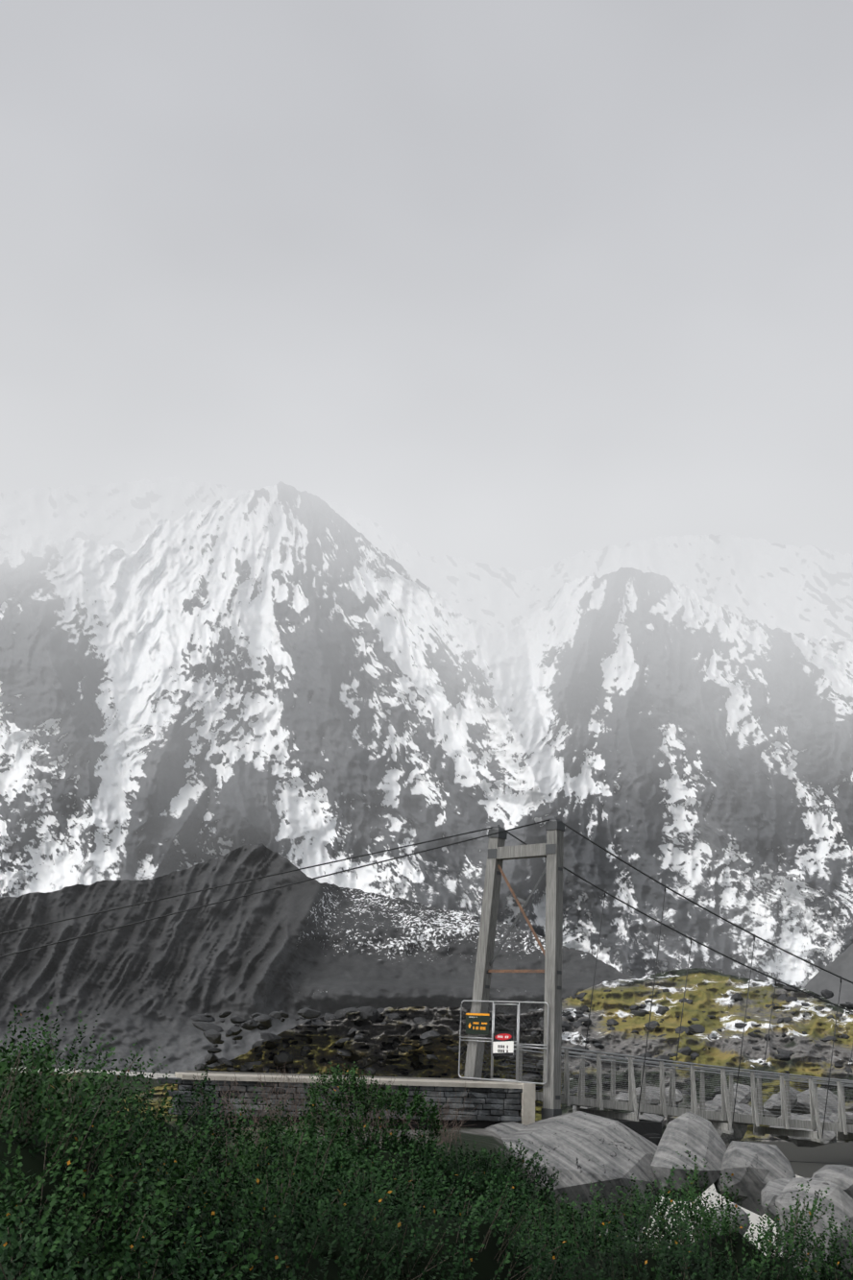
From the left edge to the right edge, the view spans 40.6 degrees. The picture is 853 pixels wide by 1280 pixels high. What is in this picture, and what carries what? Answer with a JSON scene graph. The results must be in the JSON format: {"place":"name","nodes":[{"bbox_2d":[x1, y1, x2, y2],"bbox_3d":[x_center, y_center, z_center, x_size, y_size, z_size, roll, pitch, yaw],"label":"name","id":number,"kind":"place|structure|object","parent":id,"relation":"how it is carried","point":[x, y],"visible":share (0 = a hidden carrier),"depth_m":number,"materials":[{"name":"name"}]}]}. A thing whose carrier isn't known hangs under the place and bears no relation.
{"place":"outdoors","nodes":[
{"label":"outdoors","id":0,"kind":"place"},
{"bbox_2d":[0,1071,586,1235],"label":"bank ground","id":1,"kind":"structure","parent":0,"point":[488,1140],"depth_m":24.03,"materials":[{"name":"black soil"}]},
{"bbox_2d":[192,1062,479,1157],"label":"bare twig shrubs","id":2,"kind":"object","parent":1,"relation":"on","point":[346,1096],"visible":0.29,"depth_m":22.67,"materials":[{"name":"brown plant"}]},
{"bbox_2d":[156,1077,522,1129],"bbox_3d":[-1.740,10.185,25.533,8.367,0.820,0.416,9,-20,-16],"label":"stone retaining wall","id":3,"kind":"structure","parent":1,"relation":"on","point":[510,1100],"depth_m":25.60,"materials":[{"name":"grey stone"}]},
{"bbox_2d":[0,1110,786,1279],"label":"shrub","id":4,"kind":"object","parent":1,"relation":"on","point":[485,1266],"visible":0.19,"depth_m":7.05,"materials":[{"name":"green plant"}]},
{"bbox_2d":[0,996,852,1279],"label":"shrub","id":5,"kind":"object","parent":1,"relation":"on","point":[446,1173],"depth_m":7.01,"materials":[{"name":"green plant"}]},
{"bbox_2d":[484,1083,852,1275],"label":"boulders","id":6,"kind":"object","parent":1,"relation":"on","point":[581,1150],"visible":0.46,"depth_m":24.07,"materials":[{"name":"grey stone"}]},
{"bbox_2d":[463,829,563,1109],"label":"bridge tower","id":7,"kind":"structure","parent":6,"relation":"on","point":[553,953],"depth_m":28.54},
{"bbox_2d":[0,819,852,1164],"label":"suspension cables","id":8,"kind":"object","parent":7,"relation":"attached to","point":[597,946],"visible":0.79,"depth_m":29.08,"materials":[{"name":"black metal"}]},
{"bbox_2d":[516,1047,852,1142],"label":"railing posts","id":9,"kind":"object","parent":8,"relation":"hanging from","point":[814,1123],"visible":0.77,"depth_m":28.75,"materials":[{"name":"grey wood"}]},
{"bbox_2d":[505,1054,852,1122],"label":"bridge rail wires","id":10,"kind":"object","parent":9,"relation":"attached to","point":[696,1093],"visible":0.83,"depth_m":29.12,"materials":[{"name":"grey metal"}]},
{"bbox_2d":[513,1043,852,1086],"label":"bridge handrails","id":11,"kind":"object","parent":9,"relation":"attached to","point":[759,1074],"visible":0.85,"depth_m":29.29,"materials":[{"name":"grey wood"}]},
{"bbox_2d":[487,864,544,972],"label":"rusty tower braces","id":12,"kind":"object","parent":7,"relation":"attached to","point":[529,925],"visible":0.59,"depth_m":28.75,"materials":[{"name":"brown metal"}]},
{"bbox_2d":[484,816,564,1119],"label":"tower steel fittings","id":13,"kind":"object","parent":7,"relation":"attached to","point":[555,823],"visible":0.88,"depth_m":28.93,"materials":[{"name":"black metal"}]},
{"bbox_2d":[610,1118,661,1145],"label":"riverbank","id":14,"kind":"structure","parent":6,"relation":"on","point":[645,1128],"depth_m":27.36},
{"bbox_2d":[0,843,631,1073],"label":"moraine hill","id":15,"kind":"structure","parent":0,"point":[152,986],"depth_m":537.10,"materials":[{"name":"grey stone"}]},
{"bbox_2d":[120,1006,561,1121],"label":"rocky ground","id":16,"kind":"structure","parent":0,"point":[441,1021],"depth_m":33.70,"materials":[{"name":"black stone"}]},
{"bbox_2d":[185,1070,503,1082],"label":"gravel approach ground","id":17,"kind":"structure","parent":0,"point":[327,1074],"depth_m":27.98,"materials":[{"name":"grey gravel"}]},
{"bbox_2d":[174,1071,535,1125],"bbox_3d":[-1.564,10.346,26.068,8.070,0.950,1.470,9,-20,-16],"label":"coping","id":18,"kind":"object","parent":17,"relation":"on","point":[526,1113],"visible":0.65,"depth_m":26.12,"materials":[{"name":"grey concrete"}]},
{"bbox_2d":[458,999,549,1085],"bbox_3d":[1.847,9.726,27.997,2.721,1.846,0.042,-13,-25,39],"label":"gate frame","id":19,"kind":"object","parent":17,"relation":"on","point":[517,1051],"visible":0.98,"depth_m":27.90,"materials":[{"name":"silver metal"}]},
{"bbox_2d":[465,1014,489,1034],"bbox_3d":[1.264,9.506,28.582,0.740,0.490,0.006,-13,-25,39],"label":"information sign","id":20,"kind":"object","parent":19,"relation":"attached to","point":[478,1020],"visible":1,"depth_m":28.58,"materials":[{"name":"green metal"}]},
{"bbox_2d":[465,1013,489,1030],"bbox_3d":[1.263,9.455,28.596,0.740,0.385,0.001,-13,-25,39],"label":"sign lettering","id":21,"kind":"object","parent":20,"relation":"attached to","point":[480,1014],"visible":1,"depth_m":28.58},
{"bbox_2d":[468,1016,513,1055],"bbox_3d":[1.567,9.695,28.203,1.409,0.893,0.017,-14,-25,39],"label":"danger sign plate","id":22,"kind":"object","parent":19,"relation":"attached to","point":[509,1044],"visible":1,"depth_m":27.88,"materials":[{"name":"white metal"}]},
{"bbox_2d":[492,1032,513,1056],"bbox_3d":[1.856,9.772,27.900,0.620,0.577,0.001,-13,-25,39],"label":"warning sign","id":23,"kind":"object","parent":22,"relation":"attached to","point":[503,1053],"visible":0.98,"depth_m":27.89,"materials":[{"name":"white metal"}]},
{"bbox_2d":[495,1033,511,1039],"bbox_3d":[1.861,9.615,27.951,0.500,0.152,0.001,-13,-25,39],"label":"danger sign ellipse","id":24,"kind":"object","parent":23,"relation":"attached to","point":[503,1035],"visible":1,"depth_m":27.95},
{"bbox_2d":[458,1002,547,1082],"bbox_3d":[1.848,9.726,27.998,2.682,1.812,0.003,-13,-25,39],"label":"chainlink fence","id":25,"kind":"object","parent":19,"relation":"attached to","point":[515,1049],"visible":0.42,"depth_m":27.82,"materials":[{"name":"grey metal"}]},
{"bbox_2d":[0,481,852,988],"bbox_3d":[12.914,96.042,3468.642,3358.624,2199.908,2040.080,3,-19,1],"label":"mountain","id":26,"kind":"structure","parent":0,"point":[298,679],"depth_m":3338.49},
{"bbox_2d":[0,475,852,642],"bbox_3d":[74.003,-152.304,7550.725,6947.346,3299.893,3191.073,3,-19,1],"label":"mountain","id":27,"kind":"structure","parent":0,"point":[807,591],"depth_m":8430.58,"materials":[{"name":"white snow"}]},
{"bbox_2d":[0,0,852,572],"label":"sky","id":28,"kind":"structure","parent":0,"point":[520,285],"materials":[{"name":"grey"}]},
{"bbox_2d":[537,967,852,1141],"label":"mossy hillside","id":29,"kind":"structure","parent":0,"point":[712,991],"depth_m":73.37,"materials":[{"name":"green plant"}]},
{"bbox_2d":[190,985,852,1095],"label":"field boulder","id":30,"kind":"object","parent":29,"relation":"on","point":[212,1031],"visible":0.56,"depth_m":33.75,"materials":[{"name":"grey stone"}]},
{"bbox_2d":[724,1141,852,1279],"bbox_3d":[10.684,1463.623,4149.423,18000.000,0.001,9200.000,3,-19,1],"label":"valley floor","id":31,"kind":"structure","parent":0,"point":[840,1153],"depth_m":292.88,"materials":[{"name":"grey"}]},
{"bbox_2d":[803,943,852,1004],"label":"dark hill","id":32,"kind":"structure","parent":0,"point":[839,965],"depth_m":297.55,"materials":[{"name":"grey stone"}]}
]}

